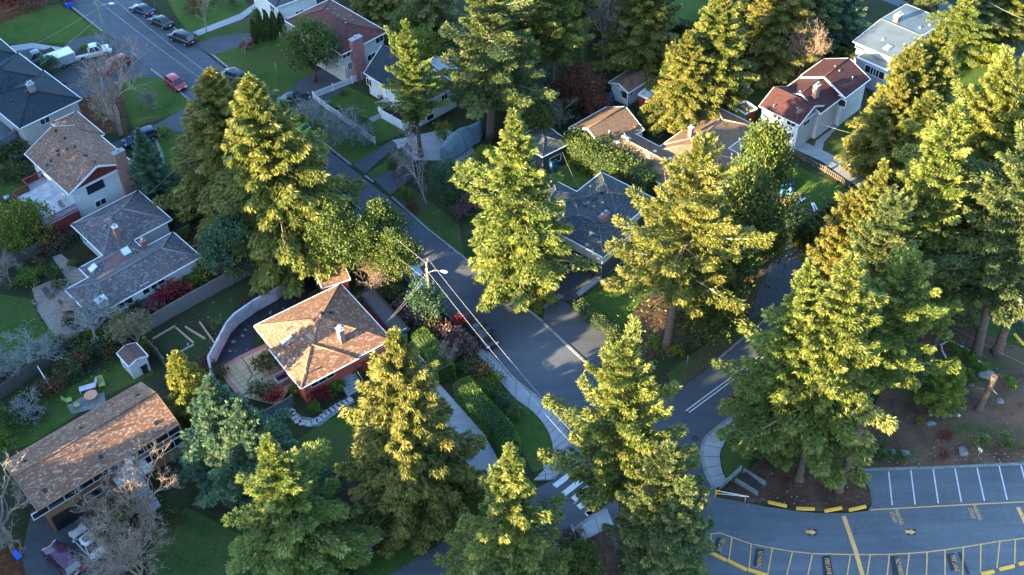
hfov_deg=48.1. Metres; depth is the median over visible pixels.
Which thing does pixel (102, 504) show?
bare tree
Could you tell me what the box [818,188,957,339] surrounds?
fir tree
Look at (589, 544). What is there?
shrub
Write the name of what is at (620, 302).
lawn
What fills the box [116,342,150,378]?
shed
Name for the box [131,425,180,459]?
window
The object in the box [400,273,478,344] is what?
kerb
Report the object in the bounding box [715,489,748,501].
barrier gate
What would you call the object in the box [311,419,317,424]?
paving stone
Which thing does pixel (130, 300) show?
window
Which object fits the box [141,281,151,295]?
window
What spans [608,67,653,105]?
shed
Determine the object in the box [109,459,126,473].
window
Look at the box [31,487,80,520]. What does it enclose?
window
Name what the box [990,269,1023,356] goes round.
tree trunk
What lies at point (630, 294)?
undergrowth
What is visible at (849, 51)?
cypress tree
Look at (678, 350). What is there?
shrub
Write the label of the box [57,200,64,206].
deck chair
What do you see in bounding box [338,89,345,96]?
shrub
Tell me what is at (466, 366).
shrub
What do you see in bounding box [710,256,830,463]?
fir tree
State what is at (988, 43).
cypress tree
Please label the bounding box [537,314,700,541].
fir tree
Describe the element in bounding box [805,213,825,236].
cypress tree
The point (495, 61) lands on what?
fir tree
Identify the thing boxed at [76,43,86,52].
cuttings
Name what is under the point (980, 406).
tree trunk
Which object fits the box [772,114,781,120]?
window
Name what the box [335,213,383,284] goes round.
broadleaf tree
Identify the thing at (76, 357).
shrub
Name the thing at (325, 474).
broadleaf tree
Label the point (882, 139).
cedar tree
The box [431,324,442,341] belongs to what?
shrub
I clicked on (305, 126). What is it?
parked car
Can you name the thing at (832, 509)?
kerb block
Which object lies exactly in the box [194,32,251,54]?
driveway
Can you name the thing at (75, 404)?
garden chair
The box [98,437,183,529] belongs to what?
bare tree
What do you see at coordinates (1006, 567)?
kerb block
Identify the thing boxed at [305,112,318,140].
lawn
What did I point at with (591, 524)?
pavement
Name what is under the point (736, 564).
kerb block
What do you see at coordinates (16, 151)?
shrub
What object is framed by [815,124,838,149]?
path
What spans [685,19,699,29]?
shrub
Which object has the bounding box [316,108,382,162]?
lawn
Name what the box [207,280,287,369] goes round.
retaining wall
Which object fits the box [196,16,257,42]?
lawn
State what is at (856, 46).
window
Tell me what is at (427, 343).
hedge
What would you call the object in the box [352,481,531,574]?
lawn
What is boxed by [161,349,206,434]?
hemlock tree
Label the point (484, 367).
shrub
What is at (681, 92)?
cedar tree
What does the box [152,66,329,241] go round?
cedar tree
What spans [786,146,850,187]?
fence
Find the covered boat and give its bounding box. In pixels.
[439,120,483,158]
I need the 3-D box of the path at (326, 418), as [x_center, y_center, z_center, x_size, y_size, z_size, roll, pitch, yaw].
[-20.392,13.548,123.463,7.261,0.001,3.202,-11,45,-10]
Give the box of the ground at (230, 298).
[0,0,1023,574]
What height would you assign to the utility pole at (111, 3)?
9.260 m
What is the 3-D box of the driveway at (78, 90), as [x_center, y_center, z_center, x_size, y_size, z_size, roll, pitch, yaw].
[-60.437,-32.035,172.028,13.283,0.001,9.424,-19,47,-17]
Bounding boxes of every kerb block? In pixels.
[709,553,726,561]
[727,559,746,570]
[747,568,767,574]
[768,501,786,507]
[796,507,814,510]
[824,506,841,512]
[848,505,866,511]
[981,570,994,574]
[999,564,1014,570]
[1013,333,1023,344]
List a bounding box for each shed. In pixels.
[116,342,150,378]
[317,262,350,291]
[430,55,458,83]
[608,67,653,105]
[735,100,757,122]
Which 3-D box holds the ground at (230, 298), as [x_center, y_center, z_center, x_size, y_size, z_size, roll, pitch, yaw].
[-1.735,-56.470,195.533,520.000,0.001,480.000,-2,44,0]
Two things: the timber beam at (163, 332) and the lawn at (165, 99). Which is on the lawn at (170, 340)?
the timber beam at (163, 332)
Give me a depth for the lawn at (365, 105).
165.25 m
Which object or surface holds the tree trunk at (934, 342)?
on the flower bed at (914, 438)
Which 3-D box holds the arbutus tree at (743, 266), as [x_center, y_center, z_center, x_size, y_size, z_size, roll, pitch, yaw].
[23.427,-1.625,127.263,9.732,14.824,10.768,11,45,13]
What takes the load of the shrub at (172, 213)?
on the ground at (230, 298)
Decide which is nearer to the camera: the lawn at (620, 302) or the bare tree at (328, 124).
the lawn at (620, 302)
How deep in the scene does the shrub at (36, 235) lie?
143.72 m
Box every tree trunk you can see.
[583,29,588,65]
[793,449,808,483]
[833,425,863,494]
[926,330,940,361]
[974,374,997,412]
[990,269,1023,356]
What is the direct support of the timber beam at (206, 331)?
on the lawn at (170, 340)
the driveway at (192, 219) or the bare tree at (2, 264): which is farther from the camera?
the driveway at (192, 219)
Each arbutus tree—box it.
[664,272,753,346]
[696,220,768,311]
[713,157,799,264]
[726,111,798,201]
[743,210,789,283]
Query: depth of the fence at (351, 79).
166.01 m
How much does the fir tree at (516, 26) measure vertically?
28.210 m
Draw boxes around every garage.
[358,287,409,344]
[524,125,567,169]
[568,106,644,143]
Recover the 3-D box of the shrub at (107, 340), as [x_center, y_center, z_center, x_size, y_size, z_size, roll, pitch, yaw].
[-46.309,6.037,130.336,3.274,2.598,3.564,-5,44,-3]
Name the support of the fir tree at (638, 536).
on the ground at (230, 298)
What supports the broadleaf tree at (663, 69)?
on the ground at (230, 298)
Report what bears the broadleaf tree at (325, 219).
on the ground at (230, 298)
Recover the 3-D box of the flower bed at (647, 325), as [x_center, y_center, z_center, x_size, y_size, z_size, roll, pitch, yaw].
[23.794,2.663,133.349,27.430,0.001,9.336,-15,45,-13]
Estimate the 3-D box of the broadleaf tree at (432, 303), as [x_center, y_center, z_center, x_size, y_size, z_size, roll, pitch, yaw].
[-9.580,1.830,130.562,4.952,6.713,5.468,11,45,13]
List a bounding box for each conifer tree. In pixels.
[332,325,489,558]
[913,356,968,418]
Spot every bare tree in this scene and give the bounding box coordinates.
[0,249,21,288]
[0,319,69,374]
[0,336,26,377]
[0,448,45,556]
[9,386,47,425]
[36,282,128,343]
[61,470,129,544]
[66,500,178,574]
[69,30,154,135]
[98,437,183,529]
[241,36,252,56]
[290,90,329,129]
[316,104,354,148]
[334,108,375,146]
[353,251,398,290]
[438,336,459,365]
[532,58,559,95]
[544,89,578,128]
[580,0,643,70]
[770,11,832,77]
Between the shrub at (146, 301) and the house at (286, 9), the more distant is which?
the house at (286, 9)
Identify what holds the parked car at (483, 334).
on the street at (540, 356)
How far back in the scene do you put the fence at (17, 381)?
127.95 m
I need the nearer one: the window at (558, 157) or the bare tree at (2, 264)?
the bare tree at (2, 264)
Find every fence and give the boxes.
[0,237,47,267]
[0,308,139,400]
[137,260,257,334]
[144,336,166,368]
[264,394,294,418]
[312,72,375,144]
[377,97,414,130]
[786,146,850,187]
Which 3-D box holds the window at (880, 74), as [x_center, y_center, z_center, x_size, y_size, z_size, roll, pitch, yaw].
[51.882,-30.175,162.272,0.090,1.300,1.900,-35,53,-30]
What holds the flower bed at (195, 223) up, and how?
on the ground at (230, 298)
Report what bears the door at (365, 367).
in the house at (337, 332)
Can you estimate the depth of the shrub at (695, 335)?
128.91 m
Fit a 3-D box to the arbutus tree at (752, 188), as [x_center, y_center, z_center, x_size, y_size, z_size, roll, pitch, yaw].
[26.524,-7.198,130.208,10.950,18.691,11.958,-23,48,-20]
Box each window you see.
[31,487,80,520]
[39,116,50,125]
[77,469,109,491]
[83,485,104,502]
[86,179,104,194]
[94,197,106,207]
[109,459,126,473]
[116,297,133,310]
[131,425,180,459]
[139,435,186,463]
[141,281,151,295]
[149,279,165,290]
[310,372,334,387]
[342,52,350,58]
[347,61,352,70]
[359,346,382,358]
[366,77,371,86]
[367,51,375,61]
[375,35,383,43]
[426,112,434,121]
[441,92,447,100]
[549,153,560,164]
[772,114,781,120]
[786,120,795,127]
[838,99,846,107]
[855,44,865,51]
[864,64,876,75]
[872,68,885,80]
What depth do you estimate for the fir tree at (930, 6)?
172.24 m
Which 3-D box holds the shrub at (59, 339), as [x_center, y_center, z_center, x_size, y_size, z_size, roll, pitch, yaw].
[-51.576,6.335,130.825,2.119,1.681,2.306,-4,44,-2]
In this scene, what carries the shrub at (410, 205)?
on the lawn at (439, 223)
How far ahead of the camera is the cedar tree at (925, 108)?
141.84 m
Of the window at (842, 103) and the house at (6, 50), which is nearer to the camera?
the window at (842, 103)
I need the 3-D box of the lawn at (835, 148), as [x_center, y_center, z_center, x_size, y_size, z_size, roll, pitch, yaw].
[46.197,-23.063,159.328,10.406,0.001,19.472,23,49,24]
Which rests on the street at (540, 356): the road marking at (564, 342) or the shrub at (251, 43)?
the road marking at (564, 342)
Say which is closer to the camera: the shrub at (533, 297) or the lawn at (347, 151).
the shrub at (533, 297)
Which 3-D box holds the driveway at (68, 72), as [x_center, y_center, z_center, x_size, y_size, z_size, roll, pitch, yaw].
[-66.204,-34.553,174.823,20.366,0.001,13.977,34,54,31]
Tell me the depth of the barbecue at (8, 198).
149.60 m
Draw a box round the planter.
[31,298,37,305]
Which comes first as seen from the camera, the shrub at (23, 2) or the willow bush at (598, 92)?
the willow bush at (598, 92)
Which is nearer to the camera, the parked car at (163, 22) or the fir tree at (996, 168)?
the fir tree at (996, 168)
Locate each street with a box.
[72,0,777,574]
[883,0,1023,68]
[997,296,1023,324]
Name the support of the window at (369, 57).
in the house at (361, 38)
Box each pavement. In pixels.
[477,349,571,480]
[543,508,612,568]
[700,414,735,488]
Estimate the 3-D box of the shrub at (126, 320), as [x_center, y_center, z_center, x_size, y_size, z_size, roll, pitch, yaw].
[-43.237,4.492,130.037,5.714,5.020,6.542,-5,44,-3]
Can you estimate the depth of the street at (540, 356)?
130.29 m
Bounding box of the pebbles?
[940,340,979,361]
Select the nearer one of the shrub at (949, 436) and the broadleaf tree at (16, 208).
the shrub at (949, 436)
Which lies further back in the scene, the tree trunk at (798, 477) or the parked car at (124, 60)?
the parked car at (124, 60)
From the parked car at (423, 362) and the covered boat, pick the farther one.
the covered boat
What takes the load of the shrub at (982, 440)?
on the flower bed at (914, 438)
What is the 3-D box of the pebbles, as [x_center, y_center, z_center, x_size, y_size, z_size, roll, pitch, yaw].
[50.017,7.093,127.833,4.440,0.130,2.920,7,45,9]
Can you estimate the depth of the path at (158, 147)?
158.31 m
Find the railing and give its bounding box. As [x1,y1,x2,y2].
[719,465,741,489]
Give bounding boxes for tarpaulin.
[549,159,559,171]
[604,90,614,104]
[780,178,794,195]
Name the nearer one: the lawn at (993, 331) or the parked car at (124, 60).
the lawn at (993, 331)
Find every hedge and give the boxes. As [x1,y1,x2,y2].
[43,229,77,256]
[55,319,132,376]
[410,326,456,383]
[452,375,521,460]
[560,124,660,196]
[571,297,634,342]
[591,132,656,169]
[670,15,701,34]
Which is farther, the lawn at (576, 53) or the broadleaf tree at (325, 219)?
the lawn at (576, 53)
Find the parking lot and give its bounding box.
[699,465,1023,574]
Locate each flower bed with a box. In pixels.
[0,0,47,23]
[0,534,25,574]
[78,85,127,133]
[145,219,247,316]
[214,276,318,365]
[321,478,388,570]
[556,530,622,574]
[611,265,769,359]
[719,457,871,510]
[832,326,1023,467]
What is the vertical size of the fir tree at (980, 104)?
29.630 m
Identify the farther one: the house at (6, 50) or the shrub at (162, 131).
the house at (6, 50)
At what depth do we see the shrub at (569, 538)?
109.55 m
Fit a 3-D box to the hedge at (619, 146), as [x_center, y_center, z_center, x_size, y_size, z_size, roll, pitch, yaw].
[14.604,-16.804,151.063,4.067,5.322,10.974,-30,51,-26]
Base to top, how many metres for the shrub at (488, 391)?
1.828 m
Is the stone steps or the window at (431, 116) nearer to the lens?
the stone steps
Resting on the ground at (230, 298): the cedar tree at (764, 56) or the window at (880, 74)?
the cedar tree at (764, 56)
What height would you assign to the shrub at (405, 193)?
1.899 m
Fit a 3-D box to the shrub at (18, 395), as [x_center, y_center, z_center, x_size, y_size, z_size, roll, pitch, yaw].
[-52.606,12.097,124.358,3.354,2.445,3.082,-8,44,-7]
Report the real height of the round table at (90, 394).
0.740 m
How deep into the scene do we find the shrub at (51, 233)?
142.61 m
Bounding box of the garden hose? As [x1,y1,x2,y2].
[242,358,251,394]
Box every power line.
[425,268,590,464]
[428,259,569,429]
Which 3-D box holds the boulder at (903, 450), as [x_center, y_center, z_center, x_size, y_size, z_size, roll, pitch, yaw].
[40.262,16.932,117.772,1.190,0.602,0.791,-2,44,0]
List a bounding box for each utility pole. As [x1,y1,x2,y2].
[93,0,114,52]
[425,258,447,317]
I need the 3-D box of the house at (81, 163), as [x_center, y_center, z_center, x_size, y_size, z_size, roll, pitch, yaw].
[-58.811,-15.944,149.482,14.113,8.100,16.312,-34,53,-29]
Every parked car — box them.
[25,47,55,64]
[41,540,83,574]
[68,524,107,560]
[73,42,111,61]
[97,53,130,74]
[122,125,158,147]
[129,3,155,17]
[147,15,173,29]
[163,73,186,92]
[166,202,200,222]
[168,28,196,46]
[221,67,245,84]
[278,91,309,103]
[295,122,311,133]
[405,264,426,290]
[417,355,428,370]
[461,313,498,350]
[845,148,860,166]
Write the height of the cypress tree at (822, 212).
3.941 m
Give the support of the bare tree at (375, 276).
on the ground at (230, 298)
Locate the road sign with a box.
[543,464,546,480]
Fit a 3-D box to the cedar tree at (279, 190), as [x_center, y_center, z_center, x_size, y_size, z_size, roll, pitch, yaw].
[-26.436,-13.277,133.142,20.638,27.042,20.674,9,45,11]
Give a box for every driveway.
[16,32,149,82]
[21,510,124,574]
[65,52,158,97]
[111,108,190,148]
[173,203,209,226]
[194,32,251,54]
[285,68,353,113]
[352,140,396,173]
[374,168,412,194]
[393,129,475,162]
[430,383,499,473]
[534,249,605,300]
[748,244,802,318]
[796,142,867,186]
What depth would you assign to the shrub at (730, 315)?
131.22 m
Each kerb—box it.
[64,1,103,31]
[150,68,188,99]
[211,54,229,67]
[314,134,351,165]
[391,196,543,321]
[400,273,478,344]
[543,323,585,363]
[713,302,785,364]
[862,462,1023,470]
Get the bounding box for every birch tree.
[194,0,218,32]
[389,122,431,203]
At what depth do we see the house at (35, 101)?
157.36 m
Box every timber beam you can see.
[153,325,175,339]
[176,327,193,343]
[178,344,193,352]
[185,326,205,339]
[199,321,214,342]
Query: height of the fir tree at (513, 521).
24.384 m
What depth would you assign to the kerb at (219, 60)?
173.78 m
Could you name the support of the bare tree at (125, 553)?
on the ground at (230, 298)
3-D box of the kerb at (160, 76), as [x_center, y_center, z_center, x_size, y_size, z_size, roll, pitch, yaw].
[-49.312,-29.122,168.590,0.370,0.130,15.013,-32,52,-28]
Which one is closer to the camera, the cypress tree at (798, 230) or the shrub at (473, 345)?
the shrub at (473, 345)
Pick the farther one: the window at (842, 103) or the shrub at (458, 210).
the window at (842, 103)
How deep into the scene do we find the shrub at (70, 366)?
126.94 m
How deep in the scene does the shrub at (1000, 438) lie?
117.50 m
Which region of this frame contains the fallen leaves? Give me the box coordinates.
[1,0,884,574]
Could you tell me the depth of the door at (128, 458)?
115.00 m
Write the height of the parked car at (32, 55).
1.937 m
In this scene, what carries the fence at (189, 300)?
on the ground at (230, 298)
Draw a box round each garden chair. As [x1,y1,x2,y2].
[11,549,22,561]
[41,286,54,299]
[61,396,72,404]
[69,402,80,408]
[79,377,96,394]
[96,375,105,389]
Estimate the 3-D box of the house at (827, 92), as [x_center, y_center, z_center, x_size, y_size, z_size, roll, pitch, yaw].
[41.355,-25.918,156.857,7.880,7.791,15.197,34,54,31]
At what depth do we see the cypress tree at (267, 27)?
175.59 m
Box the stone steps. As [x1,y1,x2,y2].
[735,468,766,494]
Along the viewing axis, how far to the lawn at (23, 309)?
134.15 m
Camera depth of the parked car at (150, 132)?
158.82 m
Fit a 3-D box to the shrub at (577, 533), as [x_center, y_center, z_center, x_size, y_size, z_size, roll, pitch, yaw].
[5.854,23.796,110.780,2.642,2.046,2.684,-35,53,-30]
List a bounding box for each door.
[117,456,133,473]
[361,358,371,371]
[382,88,386,97]
[401,328,407,340]
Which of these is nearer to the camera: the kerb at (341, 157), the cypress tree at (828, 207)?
the cypress tree at (828, 207)
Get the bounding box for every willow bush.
[553,56,606,113]
[573,81,612,114]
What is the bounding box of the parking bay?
[543,301,610,366]
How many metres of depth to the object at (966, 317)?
127.26 m
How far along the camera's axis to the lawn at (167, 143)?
158.80 m
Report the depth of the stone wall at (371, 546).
111.03 m
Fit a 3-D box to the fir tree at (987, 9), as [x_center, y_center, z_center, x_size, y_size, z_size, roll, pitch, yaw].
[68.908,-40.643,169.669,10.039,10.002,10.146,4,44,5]
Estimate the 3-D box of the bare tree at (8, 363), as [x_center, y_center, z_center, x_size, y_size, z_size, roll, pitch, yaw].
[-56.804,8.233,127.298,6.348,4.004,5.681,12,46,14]
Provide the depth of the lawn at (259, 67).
172.96 m
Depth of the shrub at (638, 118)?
158.82 m
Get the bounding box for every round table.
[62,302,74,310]
[84,390,96,399]
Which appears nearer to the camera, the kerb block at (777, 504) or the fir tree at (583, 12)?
the kerb block at (777, 504)
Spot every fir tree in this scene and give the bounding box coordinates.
[220,432,382,574]
[375,18,450,157]
[394,0,468,46]
[430,0,558,143]
[432,442,573,574]
[449,107,597,313]
[452,0,552,110]
[469,0,575,100]
[478,538,550,574]
[522,0,595,104]
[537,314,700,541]
[551,0,611,61]
[600,130,776,353]
[601,439,711,574]
[634,474,715,574]
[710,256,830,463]
[720,250,899,490]
[731,0,764,31]
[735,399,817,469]
[791,157,906,294]
[804,0,857,64]
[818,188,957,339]
[821,245,965,411]
[865,97,990,342]
[891,47,1023,202]
[893,0,947,18]
[915,43,1023,204]
[922,160,1016,306]
[924,119,1023,360]
[925,0,992,70]
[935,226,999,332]
[949,0,1009,45]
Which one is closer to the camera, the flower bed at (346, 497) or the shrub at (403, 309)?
the flower bed at (346, 497)
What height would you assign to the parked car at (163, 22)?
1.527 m
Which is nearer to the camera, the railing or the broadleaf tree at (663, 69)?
the railing
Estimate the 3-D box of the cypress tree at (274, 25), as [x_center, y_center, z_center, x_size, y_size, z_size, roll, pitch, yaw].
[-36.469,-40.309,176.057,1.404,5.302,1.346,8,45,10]
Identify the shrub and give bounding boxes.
[0,0,20,6]
[0,138,29,163]
[0,159,16,182]
[0,402,27,431]
[0,429,18,448]
[7,261,39,287]
[10,160,35,178]
[10,386,42,408]
[16,0,46,11]
[27,408,46,423]
[28,227,42,245]
[30,255,45,268]
[32,263,47,276]
[35,374,68,396]
[38,224,69,255]
[43,262,62,281]
[49,277,70,291]
[49,333,66,347]
[50,352,81,383]
[58,349,92,371]
[61,315,75,326]
[66,258,80,267]
[66,331,80,348]
[66,335,94,356]
[70,322,81,331]
[82,323,102,339]
[89,325,117,355]
[96,339,119,359]
[102,304,155,345]
[107,509,134,533]
[119,517,145,539]
[122,492,137,518]
[125,299,143,310]
[136,89,161,109]
[138,297,165,317]
[139,338,152,350]
[146,288,175,311]
[154,276,197,301]
[155,125,173,139]
[162,505,184,526]
[168,211,180,224]
[176,224,191,240]
[180,0,205,14]
[180,218,193,227]
[181,272,204,291]
[189,261,214,283]
[194,353,207,364]
[199,357,216,370]
[208,317,223,331]
[211,362,230,378]
[225,0,236,9]
[239,39,255,50]
[246,378,278,400]
[249,350,278,375]
[259,385,284,404]
[262,347,275,359]
[286,381,301,396]
[306,384,335,404]
[307,399,323,414]
[327,379,344,398]
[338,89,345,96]
[352,367,363,379]
[365,509,384,528]
[378,281,405,302]
[389,298,413,325]
[393,186,411,200]
[398,287,417,305]
[403,301,434,330]
[404,200,419,213]
[415,316,444,335]
[430,118,451,142]
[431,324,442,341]
[433,318,469,349]
[440,187,461,203]
[447,313,470,329]
[449,202,472,221]
[452,332,483,356]
[456,190,479,211]
[457,352,484,374]
[467,355,492,381]
[482,365,506,390]
[483,384,503,399]
[495,393,513,411]
[503,405,523,420]
[519,287,541,302]
[529,298,545,315]
[551,532,575,557]
[556,92,575,113]
[560,524,585,546]
[577,537,595,549]
[598,70,621,88]
[604,328,620,346]
[631,110,643,122]
[643,332,662,353]
[666,343,684,357]
[676,322,704,344]
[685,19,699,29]
[704,310,729,332]
[710,305,741,322]
[767,163,796,181]
[776,192,801,215]
[785,204,807,227]
[874,441,891,463]
[892,450,910,465]
[917,415,926,425]
[936,424,953,439]
[938,444,950,461]
[941,430,954,442]
[945,339,960,351]
[955,346,969,358]
[964,367,975,377]
[966,351,978,365]
[966,431,994,454]
[967,377,976,386]
[976,361,991,376]
[997,430,1016,454]
[1000,375,1019,391]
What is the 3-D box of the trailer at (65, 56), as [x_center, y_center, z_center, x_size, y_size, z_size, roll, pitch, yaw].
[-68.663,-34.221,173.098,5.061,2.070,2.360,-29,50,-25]
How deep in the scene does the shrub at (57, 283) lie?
137.75 m
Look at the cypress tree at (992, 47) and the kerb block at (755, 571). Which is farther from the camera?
the cypress tree at (992, 47)
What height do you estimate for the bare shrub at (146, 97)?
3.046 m
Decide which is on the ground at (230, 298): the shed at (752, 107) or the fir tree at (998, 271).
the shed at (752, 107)
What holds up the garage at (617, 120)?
on the ground at (230, 298)
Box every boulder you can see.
[898,449,909,455]
[926,420,935,425]
[958,446,968,455]
[977,370,994,379]
[996,397,1003,403]
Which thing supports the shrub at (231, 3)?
on the lawn at (191, 22)
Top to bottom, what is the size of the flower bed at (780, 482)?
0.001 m
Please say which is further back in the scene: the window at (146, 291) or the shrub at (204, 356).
the window at (146, 291)
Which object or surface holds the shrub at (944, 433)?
on the flower bed at (914, 438)
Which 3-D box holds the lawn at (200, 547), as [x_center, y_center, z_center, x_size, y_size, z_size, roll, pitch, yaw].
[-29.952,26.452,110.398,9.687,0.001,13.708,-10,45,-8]
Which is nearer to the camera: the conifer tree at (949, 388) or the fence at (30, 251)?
the conifer tree at (949, 388)
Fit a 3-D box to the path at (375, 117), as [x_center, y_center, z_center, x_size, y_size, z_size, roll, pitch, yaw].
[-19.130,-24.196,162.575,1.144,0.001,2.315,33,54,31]
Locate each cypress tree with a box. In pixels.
[249,18,258,43]
[255,9,265,41]
[263,10,272,40]
[270,10,278,39]
[277,12,285,35]
[790,221,817,251]
[797,217,820,245]
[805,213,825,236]
[813,209,829,225]
[818,205,835,219]
[823,201,838,209]
[827,45,841,57]
[834,47,848,57]
[842,49,854,58]
[973,39,986,58]
[973,46,990,67]
[979,40,991,62]
[984,44,999,66]
[991,45,1001,68]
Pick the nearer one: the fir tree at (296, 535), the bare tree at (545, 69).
the fir tree at (296, 535)
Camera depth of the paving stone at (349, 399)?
124.72 m
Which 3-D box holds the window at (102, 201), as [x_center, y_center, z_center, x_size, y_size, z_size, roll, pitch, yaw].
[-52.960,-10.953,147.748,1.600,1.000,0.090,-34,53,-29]
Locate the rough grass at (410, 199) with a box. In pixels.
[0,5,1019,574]
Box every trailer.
[42,46,75,69]
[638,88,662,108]
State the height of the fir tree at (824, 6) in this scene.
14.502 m
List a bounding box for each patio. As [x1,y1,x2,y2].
[32,278,86,339]
[67,393,105,413]
[227,347,291,404]
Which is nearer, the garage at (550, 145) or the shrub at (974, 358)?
the shrub at (974, 358)
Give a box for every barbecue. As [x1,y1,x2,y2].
[3,195,11,203]
[272,370,290,388]
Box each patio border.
[219,369,241,395]
[221,344,264,367]
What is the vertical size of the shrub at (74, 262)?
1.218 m
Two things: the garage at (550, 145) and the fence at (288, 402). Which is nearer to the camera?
the fence at (288, 402)
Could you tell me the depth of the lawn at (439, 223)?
146.10 m
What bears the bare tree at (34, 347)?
on the lawn at (23, 309)
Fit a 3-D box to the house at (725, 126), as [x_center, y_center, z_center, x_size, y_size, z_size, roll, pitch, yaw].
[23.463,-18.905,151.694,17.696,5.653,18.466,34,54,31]
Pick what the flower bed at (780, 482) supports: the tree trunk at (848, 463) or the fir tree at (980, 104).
the tree trunk at (848, 463)
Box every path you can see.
[11,43,61,50]
[52,254,86,282]
[155,138,163,161]
[193,4,254,34]
[290,397,354,426]
[369,113,380,121]
[576,260,624,295]
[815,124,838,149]
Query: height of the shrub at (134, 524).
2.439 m
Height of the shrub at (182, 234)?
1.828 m
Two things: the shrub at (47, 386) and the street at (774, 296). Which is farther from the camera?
the street at (774, 296)
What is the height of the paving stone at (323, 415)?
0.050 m
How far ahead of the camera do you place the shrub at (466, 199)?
146.13 m
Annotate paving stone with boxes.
[299,419,305,425]
[305,420,311,425]
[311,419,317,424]
[319,412,327,418]
[345,396,353,402]
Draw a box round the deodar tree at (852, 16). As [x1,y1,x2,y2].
[820,0,872,53]
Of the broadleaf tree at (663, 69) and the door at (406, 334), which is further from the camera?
the broadleaf tree at (663, 69)
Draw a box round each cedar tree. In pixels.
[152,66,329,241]
[197,72,374,299]
[349,0,409,26]
[584,0,682,95]
[592,0,665,40]
[636,29,728,136]
[662,0,759,121]
[731,0,824,89]
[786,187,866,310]
[834,73,911,184]
[841,43,935,180]
[865,91,948,196]
[913,19,966,132]
[982,0,1023,50]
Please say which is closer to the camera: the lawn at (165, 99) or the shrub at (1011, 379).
the shrub at (1011, 379)
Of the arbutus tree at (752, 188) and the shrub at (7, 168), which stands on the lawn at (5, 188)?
the shrub at (7, 168)
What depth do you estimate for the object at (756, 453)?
114.13 m
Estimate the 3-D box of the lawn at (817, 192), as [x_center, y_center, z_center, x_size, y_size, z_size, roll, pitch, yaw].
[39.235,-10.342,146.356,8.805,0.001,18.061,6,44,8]
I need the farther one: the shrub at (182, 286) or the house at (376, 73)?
the house at (376, 73)
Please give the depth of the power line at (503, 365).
117.46 m
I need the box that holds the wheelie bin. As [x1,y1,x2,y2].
[140,364,148,373]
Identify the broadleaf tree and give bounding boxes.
[0,194,56,256]
[37,51,62,77]
[192,209,252,281]
[272,13,344,81]
[300,200,368,270]
[302,460,351,500]
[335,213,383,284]
[359,195,415,252]
[368,225,425,288]
[384,146,410,177]
[386,5,427,42]
[402,276,449,328]
[406,21,451,63]
[426,155,464,201]
[460,142,494,177]
[520,98,558,133]
[551,536,607,574]
[650,62,671,100]
[737,18,765,47]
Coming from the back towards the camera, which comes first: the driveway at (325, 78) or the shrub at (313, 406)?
the driveway at (325, 78)
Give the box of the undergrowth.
[0,0,792,570]
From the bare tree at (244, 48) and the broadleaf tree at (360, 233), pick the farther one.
the bare tree at (244, 48)
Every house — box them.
[0,38,16,60]
[0,52,81,162]
[1,382,186,532]
[11,110,135,235]
[65,190,200,322]
[253,283,386,402]
[254,0,316,33]
[284,0,385,82]
[363,44,456,125]
[536,172,655,278]
[603,107,754,199]
[759,58,870,150]
[852,4,946,91]
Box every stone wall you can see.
[362,525,389,559]
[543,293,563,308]
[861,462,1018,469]
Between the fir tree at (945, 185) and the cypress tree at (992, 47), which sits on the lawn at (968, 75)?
the cypress tree at (992, 47)
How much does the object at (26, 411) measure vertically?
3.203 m
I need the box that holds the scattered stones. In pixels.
[208,121,1023,505]
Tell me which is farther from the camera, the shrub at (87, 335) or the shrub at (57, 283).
the shrub at (57, 283)
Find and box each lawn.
[0,5,100,43]
[0,144,30,229]
[0,294,71,370]
[0,362,153,453]
[123,75,187,127]
[149,123,184,176]
[149,507,247,574]
[155,299,232,372]
[168,0,254,32]
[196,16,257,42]
[215,40,312,97]
[296,403,366,479]
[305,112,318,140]
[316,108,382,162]
[324,87,384,118]
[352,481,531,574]
[368,117,406,144]
[368,162,388,178]
[392,187,463,255]
[471,369,551,471]
[556,166,592,187]
[558,45,580,65]
[582,263,652,339]
[645,119,678,144]
[665,0,707,20]
[667,306,778,388]
[720,440,750,482]
[736,60,771,103]
[785,163,847,249]
[801,89,869,159]
[949,307,1023,348]
[950,59,1021,123]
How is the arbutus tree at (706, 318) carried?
on the flower bed at (647, 325)
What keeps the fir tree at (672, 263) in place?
on the ground at (230, 298)
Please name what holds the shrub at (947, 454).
on the flower bed at (914, 438)
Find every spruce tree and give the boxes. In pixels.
[126,127,186,202]
[169,373,293,508]
[198,396,323,509]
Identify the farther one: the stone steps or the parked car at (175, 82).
the parked car at (175, 82)
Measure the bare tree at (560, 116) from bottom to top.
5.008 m
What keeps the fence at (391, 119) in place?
on the ground at (230, 298)
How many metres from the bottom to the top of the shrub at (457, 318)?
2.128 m
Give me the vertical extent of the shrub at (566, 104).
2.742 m

